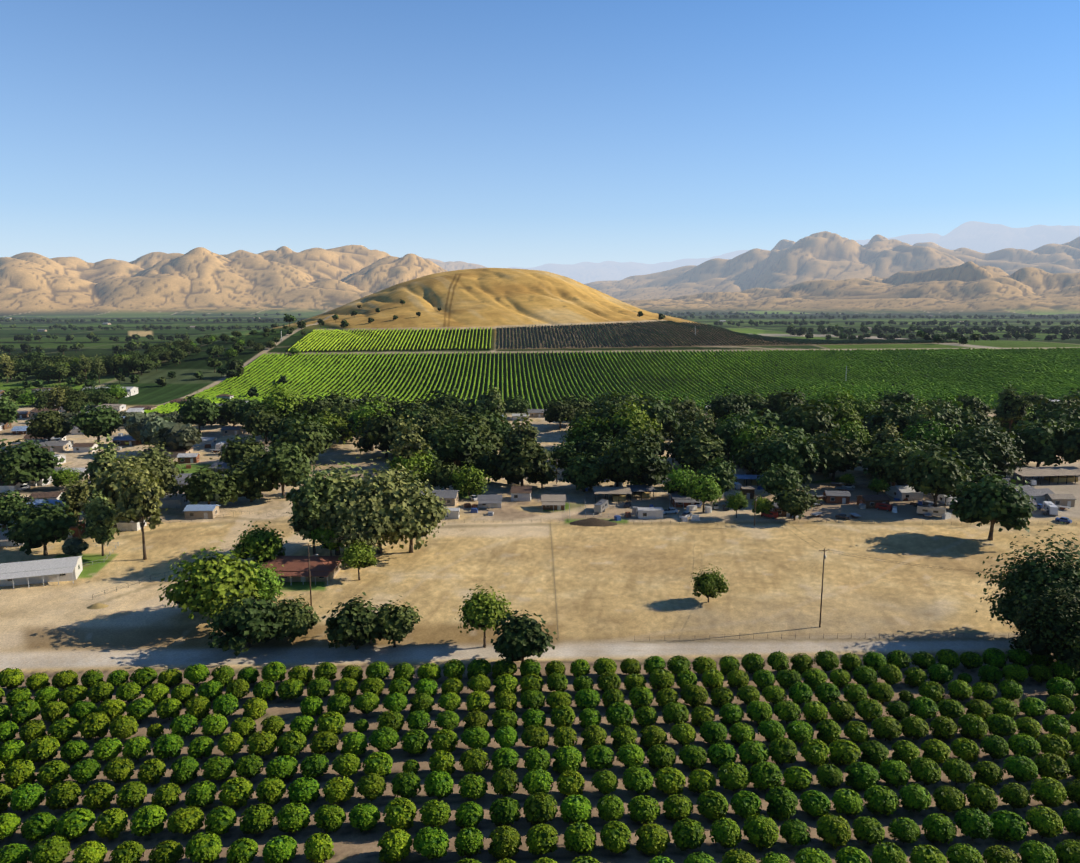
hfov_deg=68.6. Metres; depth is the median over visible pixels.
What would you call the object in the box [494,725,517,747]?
orchard tree
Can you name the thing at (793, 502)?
tree
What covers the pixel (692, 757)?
orchard tree
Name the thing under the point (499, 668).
orchard tree
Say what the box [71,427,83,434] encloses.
town house
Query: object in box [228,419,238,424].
olive row
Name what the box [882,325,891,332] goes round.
valley tree
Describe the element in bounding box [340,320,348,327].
hill oak
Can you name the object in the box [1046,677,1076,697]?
orchard tree
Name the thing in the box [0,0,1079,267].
sky
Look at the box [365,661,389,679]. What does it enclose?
orchard tree
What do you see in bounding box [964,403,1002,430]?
oak
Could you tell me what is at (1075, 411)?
oak
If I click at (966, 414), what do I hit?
oak
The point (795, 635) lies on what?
track fence
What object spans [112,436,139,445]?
town house
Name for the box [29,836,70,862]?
orchard tree
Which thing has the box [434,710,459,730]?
orchard tree
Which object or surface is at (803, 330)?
valley tree
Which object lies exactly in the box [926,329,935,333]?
valley tree
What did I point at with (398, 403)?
oak
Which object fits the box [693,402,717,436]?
oak
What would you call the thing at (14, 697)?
orchard tree
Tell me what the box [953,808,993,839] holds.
orchard tree
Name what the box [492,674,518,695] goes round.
orchard tree
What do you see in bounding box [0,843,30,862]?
orchard tree
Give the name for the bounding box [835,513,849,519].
car
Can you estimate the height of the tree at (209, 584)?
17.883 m
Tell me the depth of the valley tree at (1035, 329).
1638.23 m
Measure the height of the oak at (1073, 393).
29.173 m
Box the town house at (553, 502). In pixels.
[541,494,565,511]
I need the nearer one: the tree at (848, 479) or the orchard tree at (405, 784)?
the orchard tree at (405, 784)
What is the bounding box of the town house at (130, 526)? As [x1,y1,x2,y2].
[112,520,146,530]
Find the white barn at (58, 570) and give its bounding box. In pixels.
[0,556,82,588]
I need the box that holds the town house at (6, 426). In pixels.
[1,422,11,429]
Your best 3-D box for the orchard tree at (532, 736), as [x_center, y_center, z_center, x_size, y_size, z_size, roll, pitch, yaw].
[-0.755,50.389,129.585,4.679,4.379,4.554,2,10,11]
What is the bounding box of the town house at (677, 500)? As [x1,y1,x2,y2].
[671,491,699,508]
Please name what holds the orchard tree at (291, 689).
on the ground
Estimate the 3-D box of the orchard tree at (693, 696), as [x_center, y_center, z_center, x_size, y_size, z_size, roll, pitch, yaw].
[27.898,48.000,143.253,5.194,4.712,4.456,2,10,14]
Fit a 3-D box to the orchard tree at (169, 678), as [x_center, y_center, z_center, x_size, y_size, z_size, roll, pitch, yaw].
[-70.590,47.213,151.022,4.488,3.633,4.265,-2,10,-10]
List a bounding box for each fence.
[82,542,118,565]
[168,505,541,522]
[550,524,558,635]
[568,520,1076,525]
[634,633,1019,640]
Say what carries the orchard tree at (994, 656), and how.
on the ground
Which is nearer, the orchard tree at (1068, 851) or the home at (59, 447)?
the orchard tree at (1068, 851)
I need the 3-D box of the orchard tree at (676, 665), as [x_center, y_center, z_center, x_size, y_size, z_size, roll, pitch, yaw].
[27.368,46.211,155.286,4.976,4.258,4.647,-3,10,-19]
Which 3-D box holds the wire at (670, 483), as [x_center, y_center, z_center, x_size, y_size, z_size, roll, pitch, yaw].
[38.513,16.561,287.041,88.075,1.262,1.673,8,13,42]
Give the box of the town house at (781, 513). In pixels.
[773,502,791,516]
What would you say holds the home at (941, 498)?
on the ground
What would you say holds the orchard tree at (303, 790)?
on the ground
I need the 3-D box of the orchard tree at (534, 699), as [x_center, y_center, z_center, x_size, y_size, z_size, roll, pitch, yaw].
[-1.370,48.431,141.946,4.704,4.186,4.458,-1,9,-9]
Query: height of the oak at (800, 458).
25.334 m
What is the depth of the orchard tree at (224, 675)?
150.11 m
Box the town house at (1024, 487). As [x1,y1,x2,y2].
[1015,485,1034,489]
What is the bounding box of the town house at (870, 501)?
[856,494,890,508]
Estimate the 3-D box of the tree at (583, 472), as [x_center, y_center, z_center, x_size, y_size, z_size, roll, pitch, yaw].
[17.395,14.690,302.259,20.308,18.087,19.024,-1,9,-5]
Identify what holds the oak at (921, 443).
on the ground
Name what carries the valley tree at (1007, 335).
on the ground
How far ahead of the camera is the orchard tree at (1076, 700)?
140.16 m
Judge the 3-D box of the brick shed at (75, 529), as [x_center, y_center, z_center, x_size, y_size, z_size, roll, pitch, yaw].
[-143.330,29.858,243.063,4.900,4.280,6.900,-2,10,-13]
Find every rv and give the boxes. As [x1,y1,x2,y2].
[215,441,225,449]
[916,505,949,516]
[1042,501,1057,514]
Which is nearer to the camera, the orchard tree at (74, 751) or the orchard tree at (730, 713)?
the orchard tree at (74, 751)
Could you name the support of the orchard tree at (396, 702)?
on the ground
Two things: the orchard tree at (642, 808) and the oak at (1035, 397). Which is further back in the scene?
the oak at (1035, 397)
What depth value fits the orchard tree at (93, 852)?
101.53 m
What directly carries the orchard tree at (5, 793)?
on the ground
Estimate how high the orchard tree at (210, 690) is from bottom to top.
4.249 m
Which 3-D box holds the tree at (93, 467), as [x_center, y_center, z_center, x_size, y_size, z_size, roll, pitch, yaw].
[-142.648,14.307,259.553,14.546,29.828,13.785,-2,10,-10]
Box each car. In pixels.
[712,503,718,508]
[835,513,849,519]
[842,484,854,488]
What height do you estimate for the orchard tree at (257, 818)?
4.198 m
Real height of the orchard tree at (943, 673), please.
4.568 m
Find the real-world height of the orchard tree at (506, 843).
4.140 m
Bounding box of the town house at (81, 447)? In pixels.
[72,443,97,452]
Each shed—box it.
[68,521,85,537]
[445,508,459,518]
[732,465,745,474]
[735,474,762,485]
[1007,466,1079,484]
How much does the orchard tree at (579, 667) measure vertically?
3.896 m
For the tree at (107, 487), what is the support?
on the ground
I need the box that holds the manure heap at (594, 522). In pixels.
[570,518,616,526]
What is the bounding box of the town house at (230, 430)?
[221,426,242,434]
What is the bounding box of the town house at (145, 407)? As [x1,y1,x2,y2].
[127,405,156,409]
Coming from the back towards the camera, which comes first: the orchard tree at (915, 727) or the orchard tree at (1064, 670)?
the orchard tree at (1064, 670)
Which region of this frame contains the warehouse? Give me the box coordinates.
[83,387,137,395]
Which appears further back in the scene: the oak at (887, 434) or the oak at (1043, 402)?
the oak at (1043, 402)
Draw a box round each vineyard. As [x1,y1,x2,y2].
[144,347,1079,413]
[287,327,491,351]
[498,320,957,347]
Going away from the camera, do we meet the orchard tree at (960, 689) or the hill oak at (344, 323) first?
the orchard tree at (960, 689)
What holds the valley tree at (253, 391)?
on the ground
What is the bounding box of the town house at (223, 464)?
[208,462,233,472]
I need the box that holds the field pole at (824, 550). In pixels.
[819,548,827,626]
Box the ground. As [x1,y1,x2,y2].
[0,221,1079,862]
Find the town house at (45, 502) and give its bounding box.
[26,499,63,508]
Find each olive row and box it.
[62,412,74,417]
[64,416,71,425]
[119,411,128,415]
[124,414,134,422]
[168,414,176,422]
[216,418,228,425]
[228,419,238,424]
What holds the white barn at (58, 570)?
on the ground
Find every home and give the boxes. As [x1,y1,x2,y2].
[0,522,15,530]
[0,531,23,547]
[22,434,50,441]
[27,491,64,500]
[30,408,59,416]
[35,435,66,440]
[39,442,68,451]
[53,455,66,464]
[96,404,125,410]
[125,408,143,412]
[169,398,189,402]
[172,473,191,478]
[216,394,233,400]
[511,414,529,420]
[889,485,922,500]
[937,494,956,504]
[1017,488,1054,503]
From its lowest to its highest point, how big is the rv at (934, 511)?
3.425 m
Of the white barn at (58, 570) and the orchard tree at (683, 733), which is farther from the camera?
the white barn at (58, 570)
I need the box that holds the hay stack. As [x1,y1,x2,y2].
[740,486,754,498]
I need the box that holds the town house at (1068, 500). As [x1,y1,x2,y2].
[1045,494,1076,506]
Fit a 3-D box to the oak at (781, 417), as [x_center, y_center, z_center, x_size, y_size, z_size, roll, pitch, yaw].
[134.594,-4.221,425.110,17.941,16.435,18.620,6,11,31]
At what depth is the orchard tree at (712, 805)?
111.25 m
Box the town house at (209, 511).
[183,504,219,518]
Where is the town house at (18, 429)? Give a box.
[10,426,27,434]
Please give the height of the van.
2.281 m
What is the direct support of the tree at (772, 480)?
on the ground
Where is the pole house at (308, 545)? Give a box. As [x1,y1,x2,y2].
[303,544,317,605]
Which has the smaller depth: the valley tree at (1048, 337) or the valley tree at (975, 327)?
the valley tree at (1048, 337)
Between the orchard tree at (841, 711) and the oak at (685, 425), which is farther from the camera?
the oak at (685, 425)
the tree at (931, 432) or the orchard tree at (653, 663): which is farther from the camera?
the tree at (931, 432)
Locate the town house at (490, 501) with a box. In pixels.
[477,494,501,509]
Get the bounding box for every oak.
[216,394,247,425]
[232,392,263,424]
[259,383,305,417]
[261,408,328,458]
[293,393,333,420]
[297,321,305,328]
[307,405,353,446]
[317,319,324,326]
[325,384,358,411]
[329,399,367,441]
[332,314,338,321]
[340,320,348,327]
[343,395,395,450]
[350,406,405,457]
[353,389,397,411]
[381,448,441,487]
[385,392,403,416]
[386,408,431,472]
[390,397,438,427]
[395,396,427,414]
[414,403,443,441]
[415,423,451,443]
[416,387,468,416]
[425,417,492,469]
[435,405,469,424]
[441,408,502,449]
[456,397,506,421]
[459,401,507,430]
[476,382,505,421]
[477,435,498,455]
[484,439,561,485]
[488,420,515,451]
[502,395,531,413]
[505,409,540,451]
[541,395,578,429]
[560,410,610,446]
[561,393,595,414]
[569,407,598,428]
[584,399,627,426]
[585,389,633,412]
[597,395,661,440]
[597,430,672,492]
[606,418,673,454]
[617,386,646,405]
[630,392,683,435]
[636,391,663,407]
[658,313,665,319]
[663,392,710,418]
[666,415,694,439]
[672,428,735,470]
[673,408,702,428]
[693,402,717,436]
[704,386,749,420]
[707,394,727,411]
[716,413,740,424]
[726,418,787,468]
[727,404,789,433]
[734,436,786,474]
[735,386,768,416]
[755,425,826,483]
[758,384,809,416]
[775,426,813,441]
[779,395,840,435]
[779,410,788,424]
[801,428,836,444]
[804,398,823,408]
[809,427,827,437]
[810,381,859,410]
[821,397,863,429]
[821,412,872,471]
[849,392,882,428]
[856,440,917,485]
[858,421,873,436]
[861,428,895,453]
[862,407,880,426]
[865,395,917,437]
[865,400,892,411]
[868,418,904,453]
[876,384,920,408]
[889,395,942,411]
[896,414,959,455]
[904,398,934,431]
[905,434,942,453]
[906,399,969,431]
[915,398,953,410]
[926,388,962,411]
[926,400,990,428]
[948,426,1025,477]
[948,443,997,484]
[952,389,992,417]
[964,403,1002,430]
[967,416,1027,463]
[986,413,1019,432]
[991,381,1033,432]
[1004,407,1034,428]
[1021,390,1047,404]
[1026,398,1067,412]
[1027,404,1053,427]
[1031,406,1079,427]
[1046,414,1075,436]
[1051,402,1079,420]
[1053,388,1079,409]
[1057,426,1079,463]
[1062,387,1079,402]
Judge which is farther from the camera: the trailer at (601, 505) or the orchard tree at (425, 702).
the trailer at (601, 505)
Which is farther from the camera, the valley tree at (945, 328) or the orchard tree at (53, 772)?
the valley tree at (945, 328)
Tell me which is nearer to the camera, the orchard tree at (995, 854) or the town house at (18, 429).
the orchard tree at (995, 854)
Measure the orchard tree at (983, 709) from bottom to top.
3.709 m
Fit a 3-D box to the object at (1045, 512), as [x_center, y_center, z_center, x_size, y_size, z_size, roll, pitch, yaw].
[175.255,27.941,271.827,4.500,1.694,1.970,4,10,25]
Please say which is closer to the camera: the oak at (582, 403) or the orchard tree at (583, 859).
the orchard tree at (583, 859)
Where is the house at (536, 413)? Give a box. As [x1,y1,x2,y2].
[527,409,546,416]
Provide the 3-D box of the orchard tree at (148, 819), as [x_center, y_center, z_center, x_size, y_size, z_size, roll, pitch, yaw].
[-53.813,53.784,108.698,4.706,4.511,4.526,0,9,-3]
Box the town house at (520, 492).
[510,486,531,500]
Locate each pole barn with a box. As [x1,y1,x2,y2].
[593,487,631,502]
[626,485,654,499]
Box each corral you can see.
[506,499,569,511]
[585,496,669,516]
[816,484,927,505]
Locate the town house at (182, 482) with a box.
[174,479,188,488]
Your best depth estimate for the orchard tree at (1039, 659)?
157.53 m
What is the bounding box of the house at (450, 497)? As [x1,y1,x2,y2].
[419,488,458,505]
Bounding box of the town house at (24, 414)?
[14,411,30,417]
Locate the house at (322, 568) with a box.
[262,553,342,584]
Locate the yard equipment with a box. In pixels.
[13,433,1070,521]
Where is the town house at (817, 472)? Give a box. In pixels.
[812,467,830,474]
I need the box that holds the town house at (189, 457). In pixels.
[176,453,199,463]
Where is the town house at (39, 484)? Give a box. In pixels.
[28,473,52,485]
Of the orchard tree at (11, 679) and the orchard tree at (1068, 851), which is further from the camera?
the orchard tree at (11, 679)
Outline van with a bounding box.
[732,482,741,489]
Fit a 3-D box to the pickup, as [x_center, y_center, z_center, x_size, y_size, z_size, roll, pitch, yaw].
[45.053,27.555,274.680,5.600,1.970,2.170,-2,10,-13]
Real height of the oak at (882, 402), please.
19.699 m
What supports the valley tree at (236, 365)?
on the ground
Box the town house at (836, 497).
[823,490,850,503]
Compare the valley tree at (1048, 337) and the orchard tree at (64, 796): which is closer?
the orchard tree at (64, 796)
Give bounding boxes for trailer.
[636,507,663,518]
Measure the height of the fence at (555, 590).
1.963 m
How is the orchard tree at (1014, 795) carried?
on the ground
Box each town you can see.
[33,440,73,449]
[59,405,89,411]
[60,467,89,477]
[142,447,193,457]
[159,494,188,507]
[193,437,216,445]
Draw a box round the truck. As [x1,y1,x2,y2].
[1025,478,1036,485]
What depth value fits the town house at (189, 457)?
357.15 m
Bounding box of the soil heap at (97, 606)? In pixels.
[87,603,108,608]
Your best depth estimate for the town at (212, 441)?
402.57 m
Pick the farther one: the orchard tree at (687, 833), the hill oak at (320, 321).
the hill oak at (320, 321)
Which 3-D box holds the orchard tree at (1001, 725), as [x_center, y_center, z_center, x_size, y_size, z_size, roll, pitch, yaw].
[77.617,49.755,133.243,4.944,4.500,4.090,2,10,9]
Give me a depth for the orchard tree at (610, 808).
110.57 m
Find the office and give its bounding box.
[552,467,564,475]
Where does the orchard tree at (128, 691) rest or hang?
on the ground
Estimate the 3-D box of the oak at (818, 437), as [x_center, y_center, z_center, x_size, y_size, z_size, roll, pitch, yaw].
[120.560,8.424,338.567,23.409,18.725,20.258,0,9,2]
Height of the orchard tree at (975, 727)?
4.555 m
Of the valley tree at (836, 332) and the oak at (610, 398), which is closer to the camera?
the oak at (610, 398)
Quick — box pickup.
[663,507,677,514]
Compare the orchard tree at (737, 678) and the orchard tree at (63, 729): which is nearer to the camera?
the orchard tree at (63, 729)
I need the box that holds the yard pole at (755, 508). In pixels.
[752,494,756,525]
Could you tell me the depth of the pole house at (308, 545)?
184.22 m
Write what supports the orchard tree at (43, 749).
on the ground
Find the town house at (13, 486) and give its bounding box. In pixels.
[0,480,27,492]
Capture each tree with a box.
[0,392,18,424]
[0,439,64,485]
[0,490,34,527]
[0,667,24,690]
[0,687,4,702]
[0,704,11,722]
[0,721,18,742]
[0,739,25,764]
[0,761,4,779]
[0,783,12,811]
[0,813,21,839]
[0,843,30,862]
[2,344,15,354]
[2,498,83,555]
[3,759,36,787]
[5,687,31,705]
[9,699,40,723]
[9,782,45,811]
[17,335,25,341]
[19,719,47,742]
[20,343,32,353]
[20,812,56,840]
[25,336,31,341]
[25,404,74,440]
[25,672,50,689]
[25,736,59,763]
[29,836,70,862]
[32,334,42,341]
[33,686,59,706]
[36,345,43,351]
[36,760,69,785]
[41,700,68,724]
[45,781,81,809]
[47,717,79,742]
[49,465,84,486]
[51,670,78,688]
[54,808,95,840]
[57,344,68,354]
[58,685,88,705]
[59,478,90,537]
[60,739,89,763]
[62,537,88,555]
[65,334,73,341]
[65,399,126,444]
[69,700,96,722]
[69,758,100,784]
[70,343,80,349]
[71,841,106,862]
[77,433,123,500]
[79,712,109,740]
[80,485,119,555]
[80,669,103,687]
[81,782,116,809]
[86,332,94,341]
[87,442,162,513]
[88,681,113,702]
[91,737,122,760]
[92,335,100,341]
[94,808,128,839]
[97,699,126,723]
[103,757,134,783]
[106,670,129,686]
[109,714,138,740]
[109,841,145,862]
[111,345,123,353]
[111,458,168,559]
[115,682,141,702]
[116,781,146,808]
[118,434,183,497]
[122,736,151,760]
[124,344,130,351]
[124,412,155,440]
[125,336,131,341]
[126,339,139,350]
[126,698,154,720]
[129,667,157,687]
[130,804,166,836]
[131,334,138,340]
[137,758,166,784]
[138,415,176,446]
[141,340,153,348]
[142,683,169,703]
[146,335,154,339]
[146,723,163,737]
[148,840,184,862]
[151,783,181,807]
[152,733,183,759]
[156,698,181,719]
[157,334,164,341]
[157,540,265,623]
[157,669,182,686]
[163,422,202,450]
[165,335,173,341]
[167,805,204,834]
[169,713,197,738]
[169,756,199,784]
[171,684,195,702]
[175,389,221,432]
[175,458,240,504]
[180,334,189,339]
[183,664,209,685]
[183,696,211,720]
[184,781,217,807]
[185,831,222,862]
[187,736,213,758]
[197,680,223,701]
[200,713,227,737]
[201,756,234,780]
[204,806,236,834]
[205,589,285,656]
[206,356,222,372]
[210,665,234,685]
[212,693,238,717]
[214,432,266,467]
[217,732,244,757]
[218,777,254,807]
[225,360,243,376]
[225,454,280,502]
[225,678,249,700]
[226,838,258,862]
[229,521,287,566]
[230,717,256,736]
[232,343,244,353]
[234,753,263,779]
[237,667,259,683]
[239,803,275,833]
[241,697,267,719]
[242,404,285,443]
[245,557,284,600]
[246,387,258,396]
[246,731,277,756]
[249,434,318,498]
[252,680,276,701]
[255,777,285,805]
[261,661,285,684]
[261,715,284,735]
[262,835,297,862]
[265,755,297,779]
[270,417,340,465]
[272,594,321,642]
[276,730,306,756]
[276,803,310,832]
[277,678,304,699]
[279,375,287,382]
[281,463,335,555]
[283,314,296,326]
[286,777,320,804]
[287,450,364,555]
[287,665,312,682]
[289,715,315,734]
[299,695,323,716]
[300,754,328,778]
[303,833,334,862]
[306,523,347,555]
[306,677,331,697]
[309,731,338,755]
[313,804,345,833]
[314,662,336,680]
[316,711,345,735]
[321,592,386,649]
[322,776,354,803]
[324,479,397,549]
[327,693,351,713]
[332,753,361,777]
[333,678,358,696]
[337,539,379,580]
[339,450,420,553]
[340,665,362,681]
[340,732,367,755]
[348,803,380,832]
[353,691,379,715]
[353,719,368,732]
[356,773,385,801]
[359,677,384,695]
[363,752,392,776]
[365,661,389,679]
[368,727,398,752]
[370,595,422,647]
[376,710,404,731]
[377,829,412,862]
[382,692,407,712]
[383,797,417,829]
[386,465,449,552]
[388,678,410,694]
[391,771,420,798]
[392,662,414,680]
[400,729,428,753]
[402,759,419,773]
[406,709,430,730]
[409,693,434,712]
[413,826,449,858]
[414,678,437,696]
[417,663,441,679]
[419,799,450,826]
[421,443,440,482]
[424,770,453,799]
[426,458,459,489]
[428,750,455,774]
[430,729,458,752]
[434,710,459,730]
[438,692,461,710]
[441,678,463,694]
[442,659,465,679]
[447,461,490,495]
[454,827,484,857]
[455,584,514,647]
[455,801,483,827]
[456,858,480,862]
[458,774,487,799]
[459,748,489,773]
[460,726,490,749]
[463,711,488,729]
[465,690,489,712]
[467,447,500,482]
[467,658,490,678]
[467,674,490,692]
[488,825,521,859]
[489,797,520,825]
[490,709,517,728]
[490,747,518,770]
[491,608,556,667]
[491,767,518,796]
[492,659,516,679]
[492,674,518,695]
[494,691,517,711]
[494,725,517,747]
[497,858,515,862]
[519,659,541,676]
[519,674,543,693]
[519,689,545,709]
[521,708,545,728]
[521,725,549,748]
[522,767,553,794]
[523,747,550,770]
[523,792,557,824]
[525,467,555,487]
[525,823,558,854]
[533,857,556,862]
[545,660,565,676]
[545,690,571,708]
[546,672,567,691]
[547,437,582,467]
[550,704,575,727]
[551,746,583,772]
[552,726,577,747]
[556,770,584,796]
[559,447,609,491]
[559,794,592,823]
[564,821,596,854]
[570,659,590,676]
[571,856,599,862]
[573,675,593,690]
[574,688,600,709]
[576,430,619,459]
[579,708,601,728]
[581,725,606,748]
[584,745,614,769]
[591,770,617,794]
[593,440,629,486]
[593,657,616,674]
[597,672,620,691]
[597,794,624,821]
[600,820,630,853]
[602,688,624,707]
[605,702,633,727]
[610,725,637,749]
[616,743,644,767]
[620,658,640,673]
[622,765,653,793]
[623,673,646,689]
[626,466,667,485]
[627,795,660,823]
[628,686,653,708]
[634,706,657,726]
[635,823,670,855]
[639,725,667,748]
[643,656,665,674]
[646,744,676,768]
[648,669,674,690]
[648,855,673,862]
[654,767,685,794]
[655,688,679,707]
[656,418,669,441]
[659,463,701,495]
[661,701,688,724]
[662,794,693,820]
[666,426,719,466]
[667,655,690,674]
[669,722,696,746]
[671,818,705,850]
[676,670,697,688]
[678,744,707,770]
[680,684,708,708]
[683,851,715,862]
[684,471,724,512]
[687,769,716,792]
[691,564,729,601]
[691,706,714,726]
[692,656,716,673]
[696,453,736,493]
[696,790,728,821]
[699,720,727,745]
[701,669,723,689]
[707,412,752,464]
[707,742,737,767]
[709,818,741,848]
[710,687,733,706]
[717,762,750,790]
[719,656,739,674]
[719,703,743,724]
[721,848,756,862]
[725,491,748,517]
[726,669,748,688]
[729,722,755,744]
[730,791,761,818]
[736,684,759,704]
[737,740,768,765]
[739,425,787,450]
[741,653,764,673]
[742,813,778,850]
[746,700,772,724]
[749,761,782,790]
[751,494,775,516]
[752,669,775,688]
[756,459,807,494]
[757,719,785,742]
[759,852,790,862]
[761,685,786,705]
[765,786,797,820]
[767,650,788,672]
[768,737,797,764]
[772,484,821,520]
[773,700,801,723]
[775,669,801,688]
[779,818,810,845]
[783,766,812,789]
[785,720,813,742]
[786,324,794,334]
[789,682,812,704]
[790,653,813,673]
[791,328,798,335]
[794,847,831,862]
[798,327,807,335]
[799,790,831,816]
[800,739,829,765]
[801,701,827,723]
[802,430,870,480]
[802,668,827,688]
[805,331,813,338]
[814,650,839,672]
[815,682,840,703]
[815,763,843,788]
[816,719,840,743]
[816,813,851,849]
[827,324,834,333]
[828,700,854,722]
[828,739,861,764]
[829,669,850,686]
[831,329,839,336]
[831,788,863,815]
[835,324,843,333]
[835,846,870,862]
[839,331,847,338]
[839,473,856,485]
[840,652,861,671]
[842,683,867,703]
[843,721,870,742]
[844,328,852,334]
[844,762,879,790]
[848,335,856,339]
[852,665,877,686]
[852,816,884,844]
[855,698,882,721]
[857,335,863,339]
[858,435,927,470]
[859,740,888,765]
[860,326,868,332]
[862,651,886,670]
[863,785,899,815]
[865,477,890,494]
[867,682,893,704]
[870,842,907,862]
[871,715,901,740]
[874,328,882,333]
[877,333,885,337]
[877,664,902,684]
[878,759,910,788]
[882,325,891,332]
[885,701,910,720]
[886,650,910,668]
[888,328,895,334]
[888,817,920,843]
[891,740,919,763]
[893,331,901,338]
[898,690,913,701]
[899,329,905,335]
[899,783,931,811]
[900,715,928,739]
[901,441,974,506]
[904,667,927,686]
[908,325,916,331]
[908,334,916,338]
[909,696,938,719]
[909,756,940,785]
[909,844,947,862]
[911,651,935,669]
[916,329,925,337]
[918,681,944,701]
[920,739,950,764]
[921,813,956,843]
[923,333,931,339]
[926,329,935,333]
[927,663,953,683]
[929,716,957,738]
[932,335,943,343]
[932,785,965,811]
[935,649,960,668]
[937,699,964,718]
[941,325,952,331]
[941,758,972,784]
[946,462,1036,540]
[946,843,983,862]
[947,679,971,701]
[948,419,1014,455]
[950,738,979,762]
[951,333,959,339]
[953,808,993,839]
[957,673,971,682]
[957,713,988,739]
[959,336,968,344]
[959,651,983,668]
[964,329,971,333]
[964,782,998,812]
[965,699,992,719]
[971,334,979,341]
[972,324,979,333]
[972,682,997,699]
[972,761,1003,786]
[975,522,1079,632]
[977,664,1002,683]
[980,329,987,334]
[980,734,1009,759]
[982,648,1006,668]
[982,845,1021,862]
[985,713,1017,736]
[989,810,1028,841]
[990,335,998,339]
[990,574,1079,671]
[991,698,1019,718]
[997,679,1023,700]
[999,782,1030,809]
[1002,332,1011,339]
[1002,663,1028,681]
[1002,754,1038,782]
[1005,323,1014,330]
[1005,648,1032,666]
[1007,733,1040,757]
[1009,328,1016,333]
[1009,411,1067,466]
[1012,331,1020,339]
[1015,717,1041,739]
[1017,328,1024,332]
[1018,840,1057,862]
[1019,697,1047,717]
[1024,331,1035,339]
[1025,805,1063,838]
[1028,663,1052,682]
[1029,777,1066,808]
[1030,325,1040,334]
[1031,653,1053,666]
[1034,753,1069,779]
[1037,734,1070,759]
[1042,714,1071,737]
[1044,335,1053,339]
[1045,694,1074,716]
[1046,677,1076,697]
[1050,660,1078,679]
[1051,328,1059,334]
[1054,839,1079,862]
[1060,808,1079,836]
[1061,328,1070,333]
[1061,334,1070,339]
[1065,779,1079,807]
[1066,754,1079,779]
[1067,731,1079,754]
[1068,331,1075,339]
[1069,710,1079,730]
[1073,694,1079,710]
[1074,326,1079,333]
[1074,677,1079,693]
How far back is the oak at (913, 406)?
412.95 m
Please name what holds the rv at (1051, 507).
on the ground
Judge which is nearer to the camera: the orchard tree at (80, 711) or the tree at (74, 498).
the orchard tree at (80, 711)
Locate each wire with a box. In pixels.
[557,460,754,494]
[820,550,1008,573]

